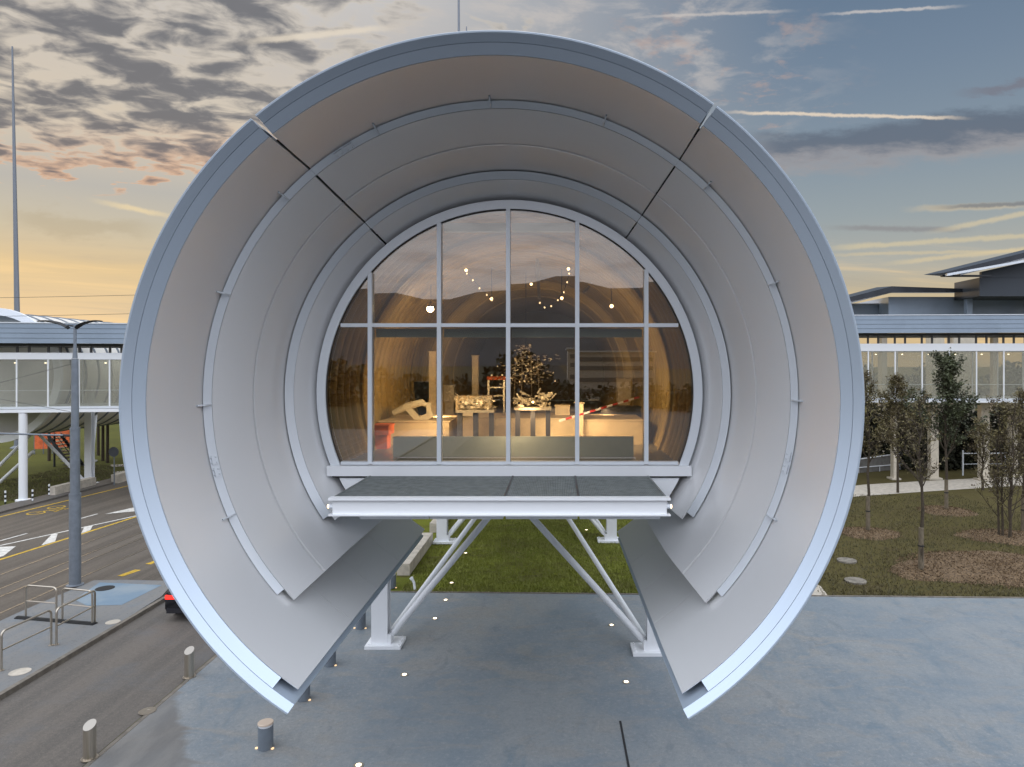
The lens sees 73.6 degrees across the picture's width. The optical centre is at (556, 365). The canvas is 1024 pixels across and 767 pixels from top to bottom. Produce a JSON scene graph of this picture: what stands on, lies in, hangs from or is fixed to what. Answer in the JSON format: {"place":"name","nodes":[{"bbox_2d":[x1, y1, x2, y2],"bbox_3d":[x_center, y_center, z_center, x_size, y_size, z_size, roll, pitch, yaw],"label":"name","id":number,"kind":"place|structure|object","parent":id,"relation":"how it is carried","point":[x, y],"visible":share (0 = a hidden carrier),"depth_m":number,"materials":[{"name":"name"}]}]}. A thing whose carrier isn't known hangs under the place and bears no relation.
{"place":"outdoors","nodes":[
{"label":"outdoors","id":0,"kind":"place"},
{"bbox_2d":[0,478,113,512],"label":"pavement","id":1,"kind":"structure","parent":0,"point":[25,503],"depth_m":44.07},
{"bbox_2d":[50,477,95,494],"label":"concrete barrier","id":2,"kind":"object","parent":1,"relation":"on","point":[65,487],"visible":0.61,"depth_m":46.63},
{"bbox_2d":[111,471,126,482],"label":"concrete barrier","id":3,"kind":"object","parent":1,"relation":"on","point":[120,477],"visible":0.43,"depth_m":50.82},
{"bbox_2d":[0,481,151,620],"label":"tram road","id":4,"kind":"structure","parent":0,"point":[99,505],"depth_m":33.04,"materials":[{"name":"asphalt"}]},
{"bbox_2d":[0,546,15,556],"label":"white hatching","id":5,"kind":"object","parent":4,"relation":"on","point":[4,551],"visible":1,"depth_m":32.28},
{"bbox_2d":[26,506,67,514],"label":"bicycle marking","id":6,"kind":"object","parent":4,"relation":"on","point":[46,510],"visible":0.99,"depth_m":41.00,"materials":[{"name":"yellow paint"}]},
{"bbox_2d":[42,534,56,544],"bbox_3d":[-25.278,8.682,34.222,0.450,0.001,2.507,0,0,-27],"label":"white hatching","id":7,"kind":"object","parent":4,"relation":"on","point":[51,538],"visible":1,"depth_m":34.14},
{"bbox_2d":[0,486,125,516],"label":"yellow line","id":8,"kind":"object","parent":4,"relation":"on","point":[58,502],"visible":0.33,"depth_m":42.78,"materials":[{"name":"paint"}]},
{"bbox_2d":[0,516,133,545],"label":"white line","id":9,"kind":"object","parent":4,"relation":"on","point":[63,531],"depth_m":35.38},
{"bbox_2d":[0,516,135,559],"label":"yellow line","id":10,"kind":"object","parent":4,"relation":"on","point":[64,539],"depth_m":33.77,"materials":[{"name":"paint"}]},
{"bbox_2d":[0,523,137,574],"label":"tram rail","id":11,"kind":"object","parent":4,"relation":"on","point":[64,550],"depth_m":31.61,"materials":[{"name":"beige"}]},
{"bbox_2d":[0,532,140,588],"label":"tram rail","id":12,"kind":"object","parent":4,"relation":"on","point":[67,561],"depth_m":30.00,"materials":[{"name":"beige"}]},
{"bbox_2d":[0,537,143,596],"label":"tram rail","id":13,"kind":"object","parent":4,"relation":"on","point":[68,568],"depth_m":28.84,"materials":[{"name":"beige"}]},
{"bbox_2d":[0,547,147,612],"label":"tram rail","id":14,"kind":"object","parent":4,"relation":"on","point":[68,582],"depth_m":27.24,"materials":[{"name":"beige"}]},
{"bbox_2d":[109,447,118,484],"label":"road sign","id":15,"kind":"object","parent":4,"relation":"on","point":[113,451],"visible":1,"depth_m":49.61,"materials":[{"name":"grey"}]},
{"bbox_2d":[107,507,133,513],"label":"white hatching","id":16,"kind":"object","parent":4,"relation":"on","point":[128,510],"visible":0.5,"depth_m":40.99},
{"bbox_2d":[0,580,168,691],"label":"tram stop island","id":17,"kind":"structure","parent":0,"point":[35,653],"depth_m":22.28,"materials":[{"name":"concrete"}]},
{"bbox_2d":[8,668,31,675],"bbox_3d":[-15.021,8.562,19.110,0.520,0.011,0.520,0,0,0],"label":"manhole cover","id":18,"kind":"object","parent":17,"relation":"on","point":[19,671],"visible":1,"depth_m":19.11,"materials":[{"name":"metal"}]},
{"bbox_2d":[0,610,53,671],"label":"handrail","id":19,"kind":"object","parent":17,"relation":"on","point":[1,640],"visible":1,"depth_m":19.80,"materials":[{"name":"silver metal"}]},
{"bbox_2d":[0,320,102,586],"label":"street lamp","id":20,"kind":"object","parent":17,"relation":"on","point":[74,533],"visible":1,"depth_m":26.59,"materials":[{"name":"grey metal"}]},
{"bbox_2d":[14,616,97,625],"bbox_3d":[-16.827,8.550,22.928,3.112,0.080,0.200,0,0,11],"label":"kerb plate","id":21,"kind":"object","parent":17,"relation":"on","point":[59,620],"visible":0.82,"depth_m":22.86,"materials":[{"name":"black rubber"}]},
{"bbox_2d":[25,585,57,615],"bbox_3d":[-17.458,8.004,23.124,1.379,1.132,0.140,0,0,11],"label":"handrail","id":22,"kind":"object","parent":21,"relation":"on","point":[56,597],"visible":0.86,"depth_m":23.10,"materials":[{"name":"silver metal"}]},
{"bbox_2d":[61,588,92,622],"bbox_3d":[-16.002,8.004,22.795,1.377,1.132,0.140,0,0,14],"label":"handrail","id":23,"kind":"object","parent":21,"relation":"on","point":[62,603],"visible":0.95,"depth_m":22.80,"materials":[{"name":"silver metal"}]},
{"bbox_2d":[54,590,95,645],"bbox_3d":[-15.378,8.005,21.870,0.140,1.130,1.926,0,0,-1],"label":"handrail","id":24,"kind":"object","parent":17,"relation":"on","point":[56,620],"visible":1,"depth_m":21.52,"materials":[{"name":"silver metal"}]},
{"bbox_2d":[95,585,114,590],"bbox_3d":[-17.384,8.556,26.280,0.660,0.011,0.660,0,0,0],"label":"manhole cover","id":25,"kind":"object","parent":17,"relation":"on","point":[105,588],"visible":0.98,"depth_m":26.22,"materials":[{"name":"grey metal"}]},
{"bbox_2d":[105,619,120,624],"bbox_3d":[-14.831,8.562,22.824,0.440,0.011,0.440,0,0,0],"label":"manhole cover","id":26,"kind":"object","parent":17,"relation":"on","point":[110,622],"visible":1,"depth_m":22.77,"materials":[{"name":"metal"}]},
{"bbox_2d":[76,582,160,605],"bbox_3d":[-16.746,8.564,25.699,2.659,0.001,2.619,0,0,0],"label":"blue ground marking","id":27,"kind":"object","parent":17,"relation":"on","point":[120,593],"visible":0.83,"depth_m":25.69,"materials":[{"name":"paint"}]},
{"bbox_2d":[108,558,164,596],"bbox_3d":[-16.250,8.696,70.000,6.500,0.001,100.000,0,0,0],"label":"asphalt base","id":28,"kind":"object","parent":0,"point":[138,567],"visible":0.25,"depth_m":29.16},
{"bbox_2d":[0,367,1023,766],"bbox_3d":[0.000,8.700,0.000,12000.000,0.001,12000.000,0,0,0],"label":"ground","id":29,"kind":"structure","parent":0,"point":[38,461],"depth_m":35.65,"materials":[{"name":"plant"}]},
{"bbox_2d":[10,46,19,448],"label":"mast","id":30,"kind":"object","parent":29,"relation":"on","point":[16,264],"visible":0.43,"depth_m":71.88,"materials":[{"name":"grey"}]},
{"bbox_2d":[47,433,50,460],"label":"timber pole","id":31,"kind":"object","parent":29,"relation":"on","point":[48,454],"visible":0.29,"depth_m":62.46,"materials":[{"name":"brown wood"}]},
{"bbox_2d":[34,430,69,453],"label":"site hoarding","id":32,"kind":"object","parent":29,"relation":"on","point":[39,443],"visible":0.35,"depth_m":67.50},
{"bbox_2d":[0,308,120,501],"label":"tubular building","id":33,"kind":"structure","parent":29,"relation":"on","point":[96,374],"depth_m":47.20,"materials":[{"name":"white paint"}]},
{"bbox_2d":[0,322,126,412],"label":"footbridge","id":34,"kind":"object","parent":33,"relation":"attached to","point":[30,335],"visible":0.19,"depth_m":44.05,"materials":[{"name":"white paint"}]},
{"bbox_2d":[47,432,83,467],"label":"staircase","id":35,"kind":"structure","parent":29,"relation":"on","point":[53,441],"depth_m":58.64,"materials":[{"name":"grey metal"}]},
{"bbox_2d":[0,597,164,699],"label":"island kerb","id":36,"kind":"structure","parent":29,"relation":"on","point":[18,685],"depth_m":20.54,"materials":[{"name":"concrete"}]},
{"bbox_2d":[97,426,99,455],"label":"timber pole","id":37,"kind":"object","parent":29,"relation":"on","point":[98,440],"visible":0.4,"depth_m":66.16,"materials":[{"name":"brown wood"}]},
{"bbox_2d":[101,426,104,460],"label":"timber pole","id":38,"kind":"object","parent":29,"relation":"on","point":[102,445],"visible":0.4,"depth_m":62.46,"materials":[{"name":"brown wood"}]},
{"bbox_2d":[0,602,214,766],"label":"service lane","id":39,"kind":"structure","parent":29,"relation":"on","point":[114,683],"depth_m":18.22,"materials":[{"name":"asphalt"}]},
{"bbox_2d":[80,719,98,761],"bbox_3d":[-10.314,8.261,15.082,0.340,0.804,0.340,0,0,0],"label":"steel bollard","id":40,"kind":"object","parent":39,"relation":"on","point":[89,742],"visible":1,"depth_m":15.00,"materials":[{"name":"silver metal"}]},
{"bbox_2d":[138,707,156,714],"bbox_3d":[-10.267,8.659,17.133,0.400,0.009,0.400,0,0,0],"label":"manhole cover","id":41,"kind":"object","parent":39,"relation":"on","point":[147,710],"visible":1,"depth_m":17.14,"materials":[{"name":"silver metal"}]},
{"bbox_2d":[165,590,182,612],"bbox_3d":[-12.475,7.942,25.345,2.100,1.495,4.410,0,0,0],"label":"parked car","id":42,"kind":"object","parent":39,"relation":"on","point":[171,605],"visible":0.14,"depth_m":23.17,"materials":[{"name":"black paint"}]},
{"bbox_2d":[182,646,195,678],"bbox_3d":[-10.236,8.261,19.029,0.340,0.804,0.340,0,0,0],"label":"steel bollard","id":43,"kind":"object","parent":39,"relation":"on","point":[189,662],"visible":1,"depth_m":18.94,"materials":[{"name":"silver metal"}]},
{"bbox_2d":[106,425,108,462],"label":"timber pole","id":44,"kind":"object","parent":29,"relation":"on","point":[107,443],"visible":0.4,"depth_m":61.16,"materials":[{"name":"brown wood"}]},
{"bbox_2d":[119,563,163,580],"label":"island ramp","id":45,"kind":"structure","parent":29,"relation":"on","point":[149,572],"depth_m":28.30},
{"bbox_2d":[83,655,216,766],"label":"lane kerb","id":46,"kind":"structure","parent":29,"relation":"on","point":[117,739],"depth_m":16.77,"materials":[{"name":"concrete"}]},
{"bbox_2d":[391,573,396,588],"bbox_3d":[-6.426,8.370,26.686,0.376,0.589,0.340,0,0,35],"label":"lamp bollard","id":47,"kind":"object","parent":29,"relation":"on","point":[393,582],"visible":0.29,"depth_m":26.57,"materials":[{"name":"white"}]},
{"bbox_2d":[397,533,432,575],"bbox_3d":[-6.350,8.450,30.950,0.540,0.500,5.300,0,0,0],"label":"bench block","id":48,"kind":"object","parent":29,"relation":"on","point":[412,560],"depth_m":29.86,"materials":[{"name":"concrete"}]},
{"bbox_2d":[430,519,448,532],"bbox_3d":[-6.350,8.450,38.550,0.540,0.500,5.900,0,0,0],"label":"bench block","id":49,"kind":"object","parent":29,"relation":"on","point":[433,526],"depth_m":35.60,"materials":[{"name":"concrete"}]},
{"bbox_2d":[458,0,459,31],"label":"mast","id":50,"kind":"object","parent":29,"relation":"on","point":[458,15],"depth_m":69.89,"materials":[{"name":"grey"}]},
{"bbox_2d":[119,30,864,718],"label":"tubular building","id":51,"kind":"structure","parent":29,"relation":"on","point":[323,248],"depth_m":13.05,"materials":[{"name":"white paint"}]},
{"bbox_2d":[374,423,394,448],"bbox_3d":[-4.520,1.831,17.800,0.466,0.633,0.640,0,0,0],"label":"exhibit case","id":52,"kind":"object","parent":51,"relation":"on","point":[383,432],"visible":0.91,"depth_m":17.60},
{"bbox_2d":[378,415,456,444],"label":"display plinth","id":53,"kind":"structure","parent":51,"relation":"on","point":[406,425],"depth_m":18.50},
{"bbox_2d":[392,399,434,419],"bbox_3d":[-3.985,1.530,19.050,1.185,1.221,0.500,0,0,0],"label":"machine exhibit","id":54,"kind":"object","parent":53,"relation":"on","point":[408,407],"visible":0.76,"depth_m":18.95,"materials":[{"name":"beige"}]},
{"bbox_2d":[414,381,428,414],"bbox_3d":[-4.774,1.354,24.300,1.044,1.588,0.640,0,0,0],"label":"exhibit case","id":55,"kind":"object","parent":51,"relation":"on","point":[421,389],"visible":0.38,"depth_m":24.00,"materials":[{"name":"black"}]},
{"bbox_2d":[426,305,433,312],"bbox_3d":[-3.604,-1.929,19.577,0.223,0.813,0.195,0,0,0],"label":"spotlight","id":56,"kind":"object","parent":51,"relation":"hanging from","point":[429,308],"visible":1,"depth_m":19.49,"materials":[{"name":"white"}]},
{"bbox_2d":[428,351,436,414],"bbox_3d":[-3.981,0.840,22.000,0.280,2.616,0.260,0,0,0],"label":"exhibit stand","id":57,"kind":"object","parent":51,"relation":"on","point":[433,377],"visible":0.71,"depth_m":21.90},
{"bbox_2d":[443,385,456,414],"bbox_3d":[-3.703,1.405,23.800,0.406,1.485,0.640,0,0,0],"label":"exhibit case","id":58,"kind":"object","parent":51,"relation":"on","point":[450,391],"visible":0.79,"depth_m":23.50,"materials":[{"name":"brown wood"}]},
{"bbox_2d":[455,395,493,409],"bbox_3d":[-2.554,1.534,21.300,1.143,1.229,0.640,0,0,0],"label":"exhibit case","id":59,"kind":"object","parent":51,"relation":"on","point":[470,397],"visible":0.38,"depth_m":21.00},
{"bbox_2d":[453,393,497,435],"bbox_3d":[-2.119,1.431,17.950,1.179,1.434,0.700,0,0,0],"label":"exhibit table","id":60,"kind":"object","parent":51,"relation":"on","point":[476,408],"visible":0.99,"depth_m":17.70,"materials":[{"name":"beige"}]},
{"bbox_2d":[471,355,479,394],"bbox_3d":[-2.848,0.890,24.000,0.280,2.516,0.260,0,0,0],"label":"exhibit stand","id":61,"kind":"object","parent":51,"relation":"on","point":[475,374],"visible":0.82,"depth_m":23.90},
{"bbox_2d":[487,376,505,412],"bbox_3d":[-2.036,1.253,23.100,0.626,1.790,0.200,0,0,0],"label":"gantry exhibit","id":62,"kind":"object","parent":51,"relation":"on","point":[489,378],"visible":0.67,"depth_m":23.05,"materials":[{"name":"wood"}]},
{"bbox_2d":[317,200,702,464],"bbox_3d":[-1.020,-0.647,14.970,8.380,5.914,0.300,0,0,0],"label":"window frame","id":63,"kind":"structure","parent":51,"relation":"in","point":[585,220],"depth_m":14.82,"materials":[{"name":"silver metal"}]},
{"bbox_2d":[393,436,633,455],"bbox_3d":[-1.025,1.915,16.250,5.710,0.469,0.100,0,0,0],"label":"balustrade panel","id":64,"kind":"object","parent":51,"relation":"on","point":[520,445],"visible":1,"depth_m":16.20,"materials":[{"name":"glass"}]},
{"bbox_2d":[463,413,574,435],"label":"display plinth","id":65,"kind":"structure","parent":51,"relation":"on","point":[563,428],"depth_m":19.00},
{"bbox_2d":[491,344,559,409],"bbox_3d":[-0.953,-0.803,22.000,2.166,4.451,1.954,0,0,41],"label":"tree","id":66,"kind":"object","parent":51,"relation":"on","point":[538,363],"visible":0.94,"depth_m":21.98,"materials":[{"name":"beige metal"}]},
{"bbox_2d":[513,388,555,435],"bbox_3d":[-0.575,1.361,17.750,1.151,1.574,0.700,0,0,0],"label":"exhibit table","id":67,"kind":"object","parent":51,"relation":"on","point":[542,398],"visible":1,"depth_m":17.50,"materials":[{"name":"beige"}]},
{"bbox_2d":[535,259,540,299],"bbox_3d":[-0.637,-3.515,23.000,0.120,1.784,8.030,0,0,-1],"label":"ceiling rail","id":68,"kind":"object","parent":51,"relation":"attached to","point":[538,278],"visible":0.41,"depth_m":23.94,"materials":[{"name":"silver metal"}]},
{"bbox_2d":[539,273,569,307],"bbox_3d":[-0.063,-2.905,21.507,0.976,2.190,0.070,0,0,0],"label":"light string","id":69,"kind":"object","parent":51,"relation":"hanging from","point":[559,296],"visible":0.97,"depth_m":21.52,"materials":[{"name":"white"}]},
{"bbox_2d":[554,404,569,414],"bbox_3d":[0.177,1.654,20.500,0.472,0.989,0.640,0,0,0],"label":"exhibit case","id":70,"kind":"object","parent":51,"relation":"on","point":[562,409],"visible":0.55,"depth_m":20.20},
{"bbox_2d":[574,402,583,435],"bbox_3d":[0.609,1.565,18.400,0.280,1.166,0.260,0,0,0],"label":"exhibit stand","id":71,"kind":"object","parent":51,"relation":"on","point":[580,419],"visible":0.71,"depth_m":18.30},
{"bbox_2d":[559,396,638,421],"bbox_3d":[1.179,1.129,18.100,2.871,0.569,0.020,0,0,-39],"label":"barrier tape","id":72,"kind":"object","parent":51,"relation":"attached to","point":[597,409],"visible":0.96,"depth_m":18.08,"materials":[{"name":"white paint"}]},
{"bbox_2d":[583,414,642,444],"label":"display plinth","id":73,"kind":"structure","parent":51,"relation":"on","point":[610,425],"depth_m":18.60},
{"bbox_2d":[599,405,641,416],"bbox_3d":[1.934,1.682,20.800,1.236,0.932,0.640,0,0,0],"label":"exhibit case","id":74,"kind":"object","parent":51,"relation":"on","point":[624,410],"visible":0.55,"depth_m":20.50,"materials":[{"name":"black"}]},
{"bbox_2d":[616,378,630,404],"bbox_3d":[2.481,1.305,25.300,0.526,1.686,0.640,0,0,0],"label":"exhibit case","id":75,"kind":"object","parent":51,"relation":"on","point":[623,389],"visible":0.69,"depth_m":25.00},
{"bbox_2d":[391,591,1023,597],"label":"plaza edge","id":76,"kind":"object","parent":29,"relation":"on","point":[638,594],"depth_m":25.88,"materials":[{"name":"concrete"}]},
{"bbox_2d":[837,557,856,563],"bbox_3d":[12.910,8.655,30.369,0.840,0.090,0.840,0,0,0],"label":"stepping stone","id":77,"kind":"object","parent":29,"relation":"on","point":[845,560],"depth_m":30.20,"materials":[{"name":"stone"}]},
{"bbox_2d":[844,577,866,584],"bbox_3d":[12.046,8.655,27.519,0.840,0.090,0.840,0,0,0],"label":"stepping stone","id":78,"kind":"object","parent":29,"relation":"on","point":[856,580],"depth_m":27.39,"materials":[{"name":"stone"}]},
{"bbox_2d":[851,303,886,451],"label":"pavilion","id":79,"kind":"structure","parent":29,"relation":"on","point":[865,308],"depth_m":66.00,"materials":[{"name":"metal"}]},
{"bbox_2d":[841,526,901,539],"bbox_3d":[16.254,8.594,35.432,3.346,0.323,2.842,0,0,0],"label":"mulch bed","id":80,"kind":"object","parent":29,"relation":"on","point":[871,533],"visible":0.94,"depth_m":35.01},
{"bbox_2d":[861,366,895,529],"bbox_3d":[16.409,4.345,35.498,2.192,8.712,2.271,0,0,-36],"label":"young tree","id":81,"kind":"object","parent":80,"relation":"on","point":[869,394],"visible":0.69,"depth_m":35.51,"materials":[{"name":"green plant"}]},
{"bbox_2d":[858,450,921,472],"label":"access ramp","id":82,"kind":"structure","parent":29,"relation":"on","point":[878,463],"depth_m":56.34,"materials":[{"name":"white paint"}]},
{"bbox_2d":[870,372,930,492],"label":"young tree","id":83,"kind":"object","parent":29,"relation":"on","point":[897,383],"visible":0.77,"depth_m":46.64,"materials":[{"name":"green plant"}]},
{"bbox_2d":[888,563,944,580],"bbox_3d":[15.263,8.602,28.668,2.622,0.282,2.301,0,0,0],"label":"mulch bed","id":84,"kind":"object","parent":29,"relation":"on","point":[909,571],"visible":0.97,"depth_m":28.32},
{"bbox_2d":[887,389,948,569],"bbox_3d":[15.215,4.834,28.619,2.554,7.739,2.975,0,0,0],"label":"young tree","id":85,"kind":"object","parent":84,"relation":"on","point":[918,454],"visible":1,"depth_m":28.72,"materials":[{"name":"green plant"}]},
{"bbox_2d":[926,338,944,411],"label":"concrete column","id":86,"kind":"structure","parent":29,"relation":"on","point":[931,389],"depth_m":59.56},
{"bbox_2d":[849,286,1022,454],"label":"pavilion","id":87,"kind":"structure","parent":29,"relation":"on","point":[913,305],"depth_m":64.00,"materials":[{"name":"silver metal"}]},
{"bbox_2d":[854,314,1023,480],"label":"footbridge","id":88,"kind":"object","parent":29,"relation":"on","point":[975,326],"visible":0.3,"depth_m":50.20,"materials":[{"name":"white paint"}]},
{"bbox_2d":[861,403,1023,470],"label":"hedge","id":89,"kind":"object","parent":29,"relation":"on","point":[956,460],"visible":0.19,"depth_m":57.37,"materials":[{"name":"green plant"}]},
{"bbox_2d":[863,359,1021,407],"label":"wood","id":90,"kind":"object","parent":29,"relation":"on","point":[1014,374],"visible":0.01,"depth_m":153.30,"materials":[{"name":"green plant"}]},
{"bbox_2d":[916,505,978,516],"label":"mulch bed","id":91,"kind":"object","parent":29,"relation":"on","point":[950,511],"visible":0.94,"depth_m":40.34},
{"bbox_2d":[903,347,997,509],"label":"leafy tree","id":92,"kind":"object","parent":29,"relation":"on","point":[949,386],"visible":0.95,"depth_m":40.70,"materials":[{"name":"green plant"}]},
{"bbox_2d":[895,549,1023,588],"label":"mulch bed","id":93,"kind":"object","parent":29,"relation":"on","point":[988,566],"visible":0.94,"depth_m":29.08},
{"bbox_2d":[947,338,975,465],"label":"concrete column","id":94,"kind":"structure","parent":29,"relation":"on","point":[966,367],"depth_m":59.50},
{"bbox_2d":[924,250,1023,412],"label":"pavilion","id":95,"kind":"structure","parent":29,"relation":"on","point":[1005,282],"depth_m":60.00,"materials":[{"name":"grey"}]},
{"bbox_2d":[962,416,997,489],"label":"young tree","id":96,"kind":"object","parent":29,"relation":"on","point":[982,426],"visible":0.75,"depth_m":47.76,"materials":[{"name":"green plant"}]},
{"bbox_2d":[962,450,1005,475],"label":"railing","id":97,"kind":"object","parent":29,"relation":"on","point":[963,453],"visible":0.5,"depth_m":54.18,"materials":[{"name":"silver metal"}]},
{"bbox_2d":[955,528,1023,545],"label":"mulch bed","id":98,"kind":"object","parent":29,"relation":"on","point":[984,535],"visible":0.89,"depth_m":34.32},
{"bbox_2d":[964,387,1023,537],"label":"multi stem tree","id":99,"kind":"object","parent":29,"relation":"on","point":[1008,460],"visible":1,"depth_m":34.14,"materials":[{"name":"green plant"}]},
{"bbox_2d":[986,386,1023,531],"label":"young tree","id":100,"kind":"object","parent":29,"relation":"on","point":[1021,400],"visible":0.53,"depth_m":35.88,"materials":[{"name":"green plant"}]},
{"bbox_2d":[0,0,1023,366],"label":"sky","id":101,"kind":"structure","parent":0,"point":[899,124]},
{"bbox_2d":[401,516,637,592],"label":"lawn grass","id":102,"kind":"structure","parent":0,"point":[495,587],"depth_m":29.96,"materials":[{"name":"plant"}]},
{"bbox_2d":[88,592,1023,766],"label":"plaza pavement","id":103,"kind":"structure","parent":0,"point":[509,680],"depth_m":17.74,"materials":[{"name":"concrete"}]},
{"bbox_2d":[255,718,273,751],"bbox_3d":[-6.590,8.370,15.489,0.376,0.589,0.340,0,0,35],"label":"lamp bollard","id":104,"kind":"object","parent":103,"relation":"on","point":[265,734],"visible":1,"depth_m":15.38,"materials":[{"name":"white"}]},
{"bbox_2d":[297,685,310,701],"bbox_3d":[-6.562,8.370,17.734,0.376,0.589,0.340,0,0,35],"label":"lamp bollard","id":105,"kind":"object","parent":103,"relation":"on","point":[305,697],"visible":0.23,"depth_m":17.63,"materials":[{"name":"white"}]},
{"bbox_2d":[324,651,336,666],"bbox_3d":[-6.549,8.370,19.776,0.376,0.589,0.340,0,0,35],"label":"lamp bollard","id":106,"kind":"object","parent":103,"relation":"on","point":[331,661],"visible":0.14,"depth_m":19.67,"materials":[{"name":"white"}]},
{"bbox_2d":[354,612,365,629],"bbox_3d":[-6.466,8.370,22.574,0.376,0.589,0.340,0,0,35],"label":"lamp bollard","id":107,"kind":"object","parent":103,"relation":"on","point":[360,624],"visible":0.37,"depth_m":22.45,"materials":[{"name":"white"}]},
{"bbox_2d":[619,721,629,766],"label":"drain slot","id":108,"kind":"object","parent":103,"relation":"on","point":[624,744],"visible":1,"depth_m":15.61,"materials":[{"name":"black"}]},
{"bbox_2d":[812,585,828,596],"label":"concrete corner path","id":109,"kind":"structure","parent":0,"point":[815,592],"depth_m":26.12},
{"bbox_2d":[854,477,1022,496],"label":"garden path","id":110,"kind":"structure","parent":0,"point":[906,487],"depth_m":49.18,"materials":[{"name":"concrete"}]},
{"bbox_3d":[-46.607,2.190,40.000,0.320,13.020,0.320,0,0,0],"label":"wire pole","id":111,"kind":"object","parent":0,"visible":0},
{"bbox_2d":[0,295,123,297],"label":"overhead wire","id":112,"kind":"object","parent":111,"relation":"attached to","point":[60,296],"visible":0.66,"depth_m":39.99,"materials":[{"name":"grey metal"}]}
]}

